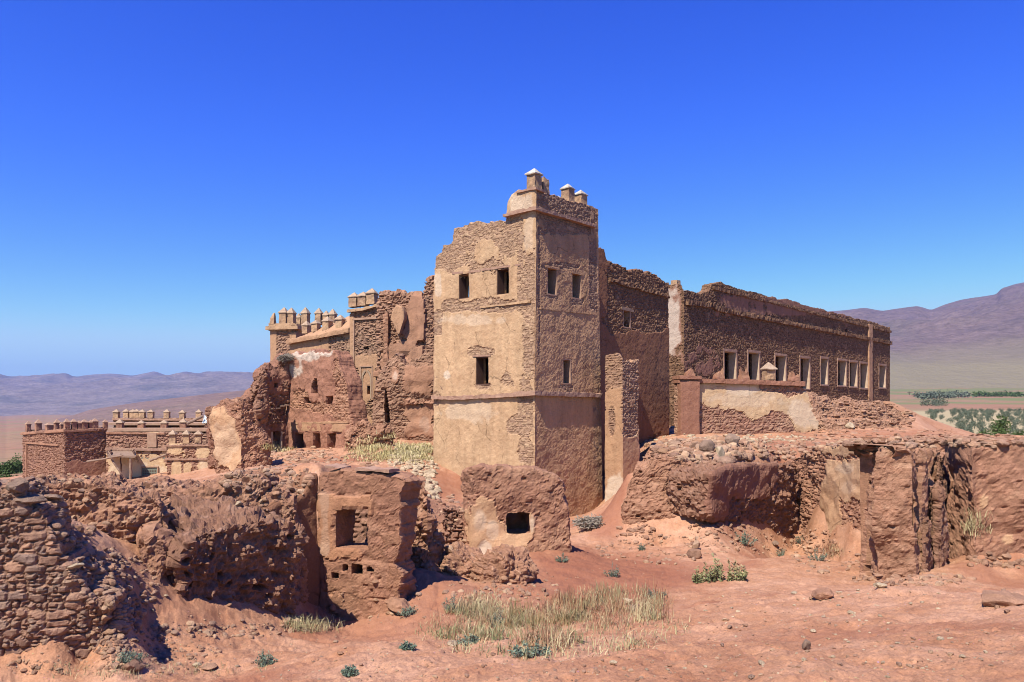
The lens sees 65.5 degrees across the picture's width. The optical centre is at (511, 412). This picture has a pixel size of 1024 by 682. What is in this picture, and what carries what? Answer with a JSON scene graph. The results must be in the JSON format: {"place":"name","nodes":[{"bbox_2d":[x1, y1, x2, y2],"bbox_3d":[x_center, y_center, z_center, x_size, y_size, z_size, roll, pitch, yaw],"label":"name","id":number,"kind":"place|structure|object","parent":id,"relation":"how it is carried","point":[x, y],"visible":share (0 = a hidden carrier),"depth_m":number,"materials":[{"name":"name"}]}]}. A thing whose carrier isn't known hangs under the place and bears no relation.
{"place":"outdoors","nodes":[
{"label":"outdoors","id":0,"kind":"place"},
{"bbox_2d":[0,371,253,415],"bbox_3d":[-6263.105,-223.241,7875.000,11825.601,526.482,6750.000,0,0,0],"label":"mountains","id":1,"kind":"structure","parent":0,"point":[57,394],"depth_m":5937.11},
{"bbox_2d":[58,390,244,425],"bbox_3d":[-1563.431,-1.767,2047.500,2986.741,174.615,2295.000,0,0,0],"label":"brown hill","id":2,"kind":"structure","parent":0,"point":[190,405],"depth_m":2047.98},
{"bbox_2d":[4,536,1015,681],"bbox_3d":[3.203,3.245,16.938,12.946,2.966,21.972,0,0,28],"label":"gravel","id":3,"kind":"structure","parent":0,"point":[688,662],"depth_m":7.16,"materials":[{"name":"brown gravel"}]},
{"bbox_2d":[0,388,1023,681],"bbox_3d":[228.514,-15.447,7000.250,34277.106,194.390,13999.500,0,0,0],"label":"ground","id":4,"kind":"structure","parent":0,"point":[776,580],"depth_m":12.17,"materials":[{"name":"brown soil"}]},
{"bbox_2d":[0,459,22,474],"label":"tree","id":5,"kind":"object","parent":4,"relation":"on","point":[7,467],"visible":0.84,"depth_m":111.85,"materials":[{"name":"green plant"}]},
{"bbox_2d":[0,475,126,660],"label":"stone wall","id":6,"kind":"structure","parent":4,"relation":"on","point":[42,602],"depth_m":10.57,"materials":[{"name":"brown stone"}]},
{"bbox_2d":[5,477,28,492],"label":"rock","id":7,"kind":"object","parent":6,"relation":"on","point":[19,484],"visible":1,"depth_m":10.50,"materials":[{"name":"stone"}]},
{"bbox_2d":[15,494,46,503],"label":"rock","id":8,"kind":"object","parent":6,"relation":"on","point":[34,498],"visible":0.98,"depth_m":10.57,"materials":[{"name":"stone"}]},
{"bbox_2d":[20,418,107,477],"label":"stone house","id":9,"kind":"structure","parent":4,"relation":"on","point":[58,446],"depth_m":63.65,"materials":[{"name":"stone"},{"name":"mud mortar"}]},
{"bbox_2d":[50,514,147,634],"bbox_3d":[-6.316,2.313,12.342,1.226,1.760,3.777,0,0,-25],"label":"rubble","id":10,"kind":"object","parent":4,"relation":"on","point":[111,593],"visible":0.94,"depth_m":11.26,"materials":[{"name":"brown stone"}]},
{"bbox_2d":[34,471,173,543],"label":"mud wall","id":11,"kind":"structure","parent":4,"relation":"on","point":[142,504],"depth_m":13.80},
{"bbox_2d":[0,634,221,675],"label":"rubble","id":12,"kind":"object","parent":4,"relation":"on","point":[118,650],"visible":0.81,"depth_m":10.93,"materials":[{"name":"brown stone"}]},
{"bbox_2d":[111,648,148,663],"bbox_3d":[-5.090,3.246,10.594,0.357,0.241,0.390,0,0,11],"label":"shrub","id":13,"kind":"object","parent":4,"relation":"on","point":[132,656],"visible":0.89,"depth_m":10.54,"materials":[{"name":"green plant"}]},
{"bbox_2d":[121,659,143,671],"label":"rock","id":14,"kind":"object","parent":4,"relation":"on","point":[136,664],"visible":0.98,"depth_m":10.40,"materials":[{"name":"stone"}]},
{"bbox_2d":[23,471,254,525],"bbox_3d":[-17.142,2.990,38.795,9.009,4.176,59.296,0,0,-29],"label":"rubble","id":15,"kind":"object","parent":4,"relation":"on","point":[91,503],"visible":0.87,"depth_m":13.83,"materials":[{"name":"stone"}]},
{"bbox_2d":[32,660,266,680],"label":"rubble","id":16,"kind":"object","parent":4,"relation":"on","point":[86,667],"depth_m":10.32,"materials":[{"name":"stone"}]},
{"bbox_2d":[136,520,172,584],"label":"mud wall","id":17,"kind":"structure","parent":4,"relation":"on","point":[154,539],"depth_m":13.53,"materials":[{"name":"brown soil"}]},
{"bbox_2d":[105,409,209,477],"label":"stone house","id":18,"kind":"structure","parent":4,"relation":"on","point":[181,444],"depth_m":63.60,"materials":[{"name":"stone"}]},
{"bbox_2d":[107,449,135,457],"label":"canopy","id":19,"kind":"object","parent":18,"relation":"attached to","point":[129,454],"visible":0.99,"depth_m":61.96,"materials":[{"name":"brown wood"}]},
{"bbox_2d":[141,466,158,475],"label":"door","id":20,"kind":"structure","parent":18,"relation":"in","point":[144,471],"depth_m":63.56,"materials":[{"name":"teal paint"}]},
{"bbox_2d":[78,555,304,659],"bbox_3d":[-5.439,3.173,13.114,1.941,2.037,4.953,0,0,16],"label":"rubble","id":21,"kind":"object","parent":4,"relation":"on","point":[118,638],"visible":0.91,"depth_m":11.65,"materials":[{"name":"brown stone"}]},
{"bbox_2d":[127,468,278,506],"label":"mud wall","id":22,"kind":"structure","parent":4,"relation":"on","point":[213,490],"depth_m":16.40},
{"bbox_2d":[201,662,217,669],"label":"rock","id":23,"kind":"object","parent":4,"relation":"on","point":[209,666],"visible":1,"depth_m":11.40,"materials":[{"name":"stone"}]},
{"bbox_2d":[165,493,309,616],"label":"mud block","id":24,"kind":"structure","parent":4,"relation":"on","point":[224,547],"depth_m":14.73,"materials":[{"name":"brown soil"}]},
{"bbox_2d":[220,465,314,511],"bbox_3d":[-8.520,2.047,29.938,1.912,1.690,28.379,0,0,-14],"label":"rubble","id":25,"kind":"object","parent":24,"relation":"on","point":[308,478],"visible":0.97,"depth_m":16.97,"materials":[{"name":"brown stone"}]},
{"bbox_2d":[209,397,272,473],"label":"wall stub","id":26,"kind":"object","parent":4,"relation":"on","point":[240,436],"depth_m":42.37,"materials":[{"name":"paint"}]},
{"bbox_2d":[205,353,290,469],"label":"ruined wall","id":27,"kind":"structure","parent":4,"relation":"on","point":[279,382],"depth_m":54.24,"materials":[{"name":"brown stone"}]},
{"bbox_2d":[252,367,269,433],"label":"mud mass","id":28,"kind":"object","parent":4,"relation":"on","point":[261,407],"visible":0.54,"depth_m":50.72,"materials":[{"name":"soil"}]},
{"bbox_2d":[254,649,277,667],"bbox_3d":[-3.209,3.229,10.427,0.301,0.245,0.262,0,0,0],"label":"shrub","id":29,"kind":"object","parent":4,"relation":"on","point":[263,660],"visible":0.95,"depth_m":10.40,"materials":[{"name":"green plant"}]},
{"bbox_2d":[260,441,296,451],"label":"dry grass","id":30,"kind":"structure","parent":4,"relation":"on","point":[271,446],"depth_m":49.99,"materials":[{"name":"plant"}]},
{"bbox_2d":[257,481,309,604],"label":"mud wall","id":31,"kind":"structure","parent":4,"relation":"on","point":[288,511],"depth_m":16.53,"materials":[{"name":"brown soil"}]},
{"bbox_2d":[261,472,319,606],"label":"side wall","id":32,"kind":"structure","parent":4,"relation":"on","point":[306,507],"depth_m":17.03,"materials":[{"name":"red mud"},{"name":"rock"}]},
{"bbox_2d":[265,307,337,417],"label":"crenellated tower","id":33,"kind":"structure","parent":4,"relation":"on","point":[288,326],"depth_m":65.82,"materials":[{"name":"stone"}]},
{"bbox_2d":[279,610,345,633],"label":"dry grass","id":34,"kind":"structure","parent":4,"relation":"on","point":[316,622],"depth_m":15.37,"materials":[{"name":"plant"}]},
{"bbox_2d":[286,315,349,353],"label":"palace wall","id":35,"kind":"structure","parent":4,"relation":"on","point":[329,335],"depth_m":60.85,"materials":[{"name":"stone"}]},
{"bbox_2d":[263,446,378,467],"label":"rubble","id":36,"kind":"object","parent":4,"relation":"on","point":[322,454],"visible":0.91,"depth_m":44.35,"materials":[{"name":"stone"}]},
{"bbox_2d":[286,348,367,448],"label":"ruined house","id":37,"kind":"structure","parent":4,"relation":"on","point":[326,408],"depth_m":52.29,"materials":[{"name":"red paint"}]},
{"bbox_2d":[276,353,294,363],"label":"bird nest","id":38,"kind":"object","parent":37,"relation":"on","point":[286,357],"visible":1,"depth_m":54.26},
{"bbox_2d":[340,664,359,677],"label":"shrub","id":39,"kind":"object","parent":4,"relation":"on","point":[352,671],"visible":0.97,"depth_m":8.02,"materials":[{"name":"green plant"}]},
{"bbox_2d":[347,288,378,424],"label":"niche tower","id":40,"kind":"structure","parent":4,"relation":"on","point":[363,336],"depth_m":57.09,"materials":[{"name":"stone"}]},
{"bbox_2d":[343,419,394,450],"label":"mud wall","id":41,"kind":"structure","parent":4,"relation":"on","point":[362,428],"depth_m":46.53,"materials":[{"name":"brown stone"}]},
{"bbox_2d":[316,463,422,620],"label":"mud house wall","id":42,"kind":"structure","parent":4,"relation":"on","point":[367,517],"depth_m":16.91,"materials":[{"name":"orange paint"}]},
{"bbox_2d":[344,430,432,463],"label":"dry grass","id":43,"kind":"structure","parent":4,"relation":"on","point":[410,449],"depth_m":43.64,"materials":[{"name":"beige plant"}]},
{"bbox_2d":[385,597,409,613],"bbox_3d":[-2.340,4.014,16.533,0.497,0.334,0.740,0,0,-33],"label":"rock","id":44,"kind":"object","parent":4,"relation":"on","point":[395,604],"visible":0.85,"depth_m":16.38,"materials":[{"name":"stone"}]},
{"bbox_2d":[372,345,433,441],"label":"ruined wall","id":45,"kind":"structure","parent":4,"relation":"on","point":[403,389],"depth_m":49.71,"materials":[{"name":"red mud"},{"name":"mud plaster"},{"name":"stone"}]},
{"bbox_2d":[373,275,434,405],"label":"ruined wall","id":46,"kind":"structure","parent":4,"relation":"on","point":[405,322],"depth_m":53.31,"materials":[{"name":"paint"}]},
{"bbox_2d":[399,640,416,650],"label":"shrub","id":47,"kind":"object","parent":4,"relation":"on","point":[406,645],"visible":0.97,"depth_m":9.37,"materials":[{"name":"green plant"}]},
{"bbox_2d":[397,605,420,615],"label":"shrub","id":48,"kind":"object","parent":4,"relation":"on","point":[410,611],"visible":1,"depth_m":16.13,"materials":[{"name":"green plant"}]},
{"bbox_2d":[387,445,441,499],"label":"rubble","id":49,"kind":"object","parent":4,"relation":"on","point":[418,466],"visible":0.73,"depth_m":40.35,"materials":[{"name":"stone"}]},
{"bbox_2d":[283,569,558,631],"bbox_3d":[-1.627,3.899,17.043,6.620,1.163,2.544,0,0,-24],"label":"rubble","id":50,"kind":"object","parent":4,"relation":"on","point":[506,590],"visible":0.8,"depth_m":17.07,"materials":[{"name":"stone"}]},
{"bbox_2d":[411,477,444,573],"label":"broken pillar","id":51,"kind":"structure","parent":4,"relation":"on","point":[427,551],"depth_m":18.69,"materials":[{"name":"brown stone"}]},
{"bbox_2d":[431,494,472,552],"bbox_3d":[-2.132,3.379,27.962,1.239,1.542,18.370,0,0,-5],"label":"rubble","id":52,"kind":"object","parent":4,"relation":"on","point":[448,548],"visible":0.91,"depth_m":24.06,"materials":[{"name":"stone"}]},
{"bbox_2d":[441,505,463,544],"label":"stone wall","id":53,"kind":"structure","parent":4,"relation":"on","point":[451,513],"depth_m":24.09,"materials":[{"name":"stone"}]},
{"bbox_2d":[441,595,465,610],"bbox_3d":[-1.176,3.852,15.980,0.482,0.379,0.435,0,0,0],"label":"shrub","id":54,"kind":"object","parent":4,"relation":"on","point":[453,606],"visible":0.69,"depth_m":16.00,"materials":[{"name":"green plant"}]},
{"bbox_2d":[439,541,482,577],"bbox_3d":[-1.225,3.785,19.337,1.229,1.352,1.221,0,0,-30],"label":"mud mound","id":55,"kind":"object","parent":4,"relation":"on","point":[461,561],"visible":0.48,"depth_m":18.87,"materials":[{"name":"brown soil"}]},
{"bbox_2d":[457,633,479,645],"bbox_3d":[-0.544,2.871,9.980,0.283,0.196,0.284,0,0,38],"label":"shrub","id":56,"kind":"object","parent":4,"relation":"on","point":[471,639],"visible":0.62,"depth_m":10.00,"materials":[{"name":"green plant"}]},
{"bbox_2d":[468,543,538,583],"bbox_3d":[-0.192,3.956,19.011,1.684,1.631,1.360,0,0,0],"label":"mud mound","id":57,"kind":"object","parent":4,"relation":"on","point":[513,564],"visible":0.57,"depth_m":18.59,"materials":[{"name":"brown soil"}]},
{"bbox_2d":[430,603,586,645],"bbox_3d":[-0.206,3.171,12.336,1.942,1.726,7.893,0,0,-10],"label":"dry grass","id":58,"kind":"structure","parent":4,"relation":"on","point":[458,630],"depth_m":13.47,"materials":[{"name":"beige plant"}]},
{"bbox_2d":[460,463,571,553],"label":"mud house wall","id":59,"kind":"structure","parent":4,"relation":"on","point":[526,506],"depth_m":23.09,"materials":[{"name":"paint"}]},
{"bbox_2d":[431,168,602,516],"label":"tower","id":60,"kind":"structure","parent":4,"relation":"on","point":[517,375],"depth_m":40.06,"materials":[{"name":"paint"}]},
{"bbox_2d":[459,274,468,298],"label":"window","id":61,"kind":"structure","parent":60,"relation":"in","point":[462,281],"depth_m":41.66,"materials":[{"name":"brown wood"}]},
{"bbox_2d":[476,356,489,384],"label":"window","id":62,"kind":"structure","parent":60,"relation":"in","point":[479,360],"depth_m":40.79,"materials":[{"name":"brown wood"}]},
{"bbox_2d":[497,268,508,294],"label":"window","id":63,"kind":"structure","parent":60,"relation":"in","point":[500,273],"depth_m":39.80,"materials":[{"name":"brown wood"}]},
{"bbox_2d":[547,268,556,295],"bbox_3d":[1.765,-6.409,39.192,0.564,1.388,0.803,0,0,42],"label":"window","id":64,"kind":"structure","parent":60,"relation":"in","point":[552,274],"depth_m":39.38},
{"bbox_2d":[563,359,570,384],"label":"window","id":65,"kind":"structure","parent":60,"relation":"in","point":[566,362],"depth_m":40.20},
{"bbox_2d":[572,275,581,299],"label":"window","id":66,"kind":"structure","parent":60,"relation":"in","point":[576,280],"depth_m":40.89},
{"bbox_2d":[508,638,551,657],"bbox_3d":[0.162,2.260,7.645,0.455,0.224,0.324,0,0,-38],"label":"shrub","id":67,"kind":"object","parent":4,"relation":"on","point":[531,651],"visible":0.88,"depth_m":7.62,"materials":[{"name":"green plant"}]},
{"bbox_2d":[413,598,690,660],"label":"dry grass","id":68,"kind":"structure","parent":4,"relation":"on","point":[561,648],"depth_m":8.85,"materials":[{"name":"beige plant"}]},
{"bbox_2d":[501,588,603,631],"bbox_3d":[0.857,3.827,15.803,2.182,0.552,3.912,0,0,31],"label":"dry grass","id":69,"kind":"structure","parent":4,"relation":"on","point":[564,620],"depth_m":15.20,"materials":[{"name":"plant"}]},
{"bbox_2d":[431,576,676,651],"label":"dry grass","id":70,"kind":"structure","parent":4,"relation":"on","point":[534,636],"depth_m":14.92,"materials":[{"name":"beige plant"}]},
{"bbox_2d":[572,513,603,530],"bbox_3d":[3.090,4.200,30.327,1.662,0.661,1.697,0,0,0],"label":"dry bush","id":71,"kind":"object","parent":4,"relation":"on","point":[584,523],"visible":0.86,"depth_m":29.99,"materials":[{"name":"plant"}]},
{"bbox_2d":[507,247,669,475],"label":"palace wing","id":72,"kind":"structure","parent":4,"relation":"on","point":[634,317],"depth_m":48.19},
{"bbox_2d":[623,308,630,328],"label":"window","id":73,"kind":"structure","parent":72,"relation":"in","point":[627,315],"depth_m":47.39,"materials":[{"name":"brown"}]},
{"bbox_2d":[603,561,619,576],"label":"shrub","id":74,"kind":"object","parent":4,"relation":"on","point":[614,572],"visible":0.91,"depth_m":20.50,"materials":[{"name":"green plant"}]},
{"bbox_2d":[605,353,639,501],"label":"wall stub","id":75,"kind":"object","parent":4,"relation":"on","point":[622,450],"depth_m":41.01,"materials":[{"name":"brown brick"}]},
{"bbox_2d":[620,453,696,524],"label":"mud wall","id":76,"kind":"structure","parent":4,"relation":"on","point":[645,499],"depth_m":29.08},
{"bbox_2d":[644,434,753,464],"bbox_3d":[7.631,1.491,37.577,4.512,1.149,17.667,0,0,0],"label":"rubble","id":77,"kind":"object","parent":4,"relation":"on","point":[686,454],"visible":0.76,"depth_m":31.08,"materials":[{"name":"brown stone"}]},
{"bbox_2d":[699,440,714,451],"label":"rock","id":78,"kind":"object","parent":77,"relation":"on","point":[706,445],"visible":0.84,"depth_m":30.70,"materials":[{"name":"stone"}]},
{"bbox_2d":[725,433,739,443],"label":"rock","id":79,"kind":"object","parent":77,"relation":"on","point":[730,438],"visible":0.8,"depth_m":32.20,"materials":[{"name":"stone"}]},
{"bbox_2d":[691,553,747,583],"bbox_3d":[4.931,3.766,18.959,1.356,0.767,0.703,0,0,0],"label":"weed clump","id":80,"kind":"object","parent":4,"relation":"on","point":[718,572],"visible":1,"depth_m":18.83,"materials":[{"name":"green plant"}]},
{"bbox_2d":[635,426,814,442],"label":"rubble","id":81,"kind":"object","parent":4,"relation":"on","point":[752,439],"visible":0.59,"depth_m":43.64,"materials":[{"name":"stone"}]},
{"bbox_2d":[665,459,800,534],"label":"mud block","id":82,"kind":"structure","parent":4,"relation":"on","point":[752,492],"depth_m":28.88,"materials":[{"name":"brown soil"}]},
{"bbox_2d":[672,362,818,435],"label":"courtyard wall","id":83,"kind":"structure","parent":4,"relation":"on","point":[743,404],"depth_m":48.05,"materials":[{"name":"paint"}]},
{"bbox_2d":[735,530,757,545],"bbox_3d":[8.281,4.472,28.372,0.928,0.606,0.742,0,0,18],"label":"shrub","id":84,"kind":"object","parent":4,"relation":"on","point":[744,541],"visible":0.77,"depth_m":28.36,"materials":[{"name":"green plant"}]},
{"bbox_2d":[668,280,892,426],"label":"palace wing","id":85,"kind":"structure","parent":4,"relation":"on","point":[715,327],"depth_m":69.00,"materials":[{"name":"brown stone"}]},
{"bbox_2d":[723,348,736,378],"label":"window","id":86,"kind":"structure","parent":85,"relation":"in","point":[732,365],"depth_m":63.56,"materials":[{"name":"paint"}]},
{"bbox_2d":[747,349,760,379],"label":"window","id":87,"kind":"structure","parent":85,"relation":"in","point":[755,354],"depth_m":66.70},
{"bbox_2d":[774,353,786,380],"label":"window","id":88,"kind":"structure","parent":85,"relation":"in","point":[782,358],"depth_m":70.72,"materials":[{"name":"paint"}]},
{"bbox_2d":[799,355,810,389],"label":"window","id":89,"kind":"structure","parent":85,"relation":"in","point":[806,359],"depth_m":74.81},
{"bbox_2d":[820,356,828,385],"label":"window","id":90,"kind":"structure","parent":85,"relation":"in","point":[824,361],"depth_m":78.22,"materials":[{"name":"paint"}]},
{"bbox_2d":[837,358,846,386],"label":"window","id":91,"kind":"structure","parent":85,"relation":"in","point":[843,362],"depth_m":82.00,"materials":[{"name":"paint"}]},
{"bbox_2d":[849,360,857,387],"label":"window","id":92,"kind":"structure","parent":85,"relation":"in","point":[854,364],"depth_m":84.48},
{"bbox_2d":[859,361,867,389],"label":"window","id":93,"kind":"structure","parent":85,"relation":"in","point":[864,365],"depth_m":86.99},
{"bbox_2d":[878,363,886,388],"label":"window","id":94,"kind":"structure","parent":85,"relation":"in","point":[882,370],"depth_m":91.52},
{"bbox_2d":[802,639,810,649],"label":"rock","id":95,"kind":"object","parent":4,"relation":"on","point":[806,644],"visible":0.95,"depth_m":7.36,"materials":[{"name":"stone"}]},
{"bbox_2d":[595,522,1023,585],"bbox_3d":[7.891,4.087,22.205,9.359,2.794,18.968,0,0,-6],"label":"rubble","id":96,"kind":"object","parent":4,"relation":"on","point":[959,577],"visible":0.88,"depth_m":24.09,"materials":[{"name":"brown stone"}]},
{"bbox_2d":[686,548,701,558],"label":"rock","id":97,"kind":"object","parent":96,"relation":"on","point":[693,552],"visible":0.88,"depth_m":24.70,"materials":[{"name":"stone"}]},
{"bbox_2d":[807,548,828,560],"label":"shrub","id":98,"kind":"object","parent":4,"relation":"on","point":[821,558],"visible":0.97,"depth_m":22.60,"materials":[{"name":"green plant"}]},
{"bbox_2d":[811,588,833,599],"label":"rock","id":99,"kind":"object","parent":4,"relation":"on","point":[822,593],"visible":1,"depth_m":12.22,"materials":[{"name":"stone"}]},
{"bbox_2d":[785,444,860,539],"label":"terrace wall","id":100,"kind":"structure","parent":4,"relation":"on","point":[829,478],"depth_m":29.88,"materials":[{"name":"paint"}]},
{"bbox_2d":[640,436,1023,461],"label":"rubble","id":101,"kind":"object","parent":4,"relation":"on","point":[784,450],"visible":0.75,"depth_m":31.02,"materials":[{"name":"brown stone"}]},
{"bbox_2d":[792,395,916,441],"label":"rubble","id":102,"kind":"object","parent":4,"relation":"on","point":[831,435],"visible":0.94,"depth_m":49.54,"materials":[{"name":"stone"}]},
{"bbox_2d":[806,391,911,424],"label":"stone wall","id":103,"kind":"structure","parent":4,"relation":"on","point":[835,407],"depth_m":53.42,"materials":[{"name":"brown stone"}]},
{"bbox_2d":[818,417,904,429],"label":"rubble","id":104,"kind":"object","parent":4,"relation":"on","point":[855,422],"depth_m":49.58,"materials":[{"name":"stone"}]},
{"bbox_2d":[848,437,950,579],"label":"mud wall","id":105,"kind":"structure","parent":4,"relation":"on","point":[904,491],"depth_m":18.84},
{"bbox_2d":[812,506,993,558],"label":"dry grass","id":106,"kind":"structure","parent":4,"relation":"on","point":[971,524],"depth_m":20.51,"materials":[{"name":"plant"}]},
{"bbox_2d":[920,395,947,405],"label":"grove","id":107,"kind":"object","parent":4,"relation":"on","point":[936,402],"visible":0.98,"depth_m":374.49,"materials":[{"name":"green plant"}]},
{"bbox_2d":[908,389,973,398],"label":"woodland","id":108,"kind":"object","parent":4,"relation":"on","point":[932,394],"visible":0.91,"depth_m":875.59,"materials":[{"name":"green plant"}]},
{"bbox_2d":[864,428,1023,445],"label":"rubble","id":109,"kind":"object","parent":4,"relation":"on","point":[979,437],"visible":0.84,"depth_m":21.57,"materials":[{"name":"brown stone"}]},
{"bbox_2d":[945,435,1023,559],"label":"mud wall","id":110,"kind":"structure","parent":4,"relation":"on","point":[990,480],"depth_m":20.28,"materials":[{"name":"red mud"},{"name":"dark mud"}]},
{"bbox_2d":[971,390,1023,396],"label":"woodland","id":111,"kind":"object","parent":4,"relation":"on","point":[1006,394],"visible":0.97,"depth_m":918.37,"materials":[{"name":"green plant"}]},
{"bbox_2d":[990,414,1012,435],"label":"bush","id":112,"kind":"object","parent":4,"relation":"on","point":[997,428],"visible":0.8,"depth_m":66.14,"materials":[{"name":"green plant"}]},
{"bbox_2d":[981,590,1023,607],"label":"rock","id":113,"kind":"object","parent":4,"relation":"on","point":[991,598],"visible":0.84,"depth_m":9.91,"materials":[{"name":"stone"}]},
{"bbox_2d":[0,0,1023,375],"label":"sky","id":114,"kind":"structure","parent":0,"point":[177,176],"materials":[{"name":"blue"}]},
{"bbox_2d":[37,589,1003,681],"bbox_3d":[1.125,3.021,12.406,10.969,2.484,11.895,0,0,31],"label":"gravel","id":115,"kind":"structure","parent":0,"point":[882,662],"depth_m":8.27,"materials":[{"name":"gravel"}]},
{"bbox_2d":[827,282,1023,388],"bbox_3d":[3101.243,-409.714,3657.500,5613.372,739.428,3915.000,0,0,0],"label":"bare mountain","id":116,"kind":"structure","parent":0,"point":[976,342],"depth_m":2441.22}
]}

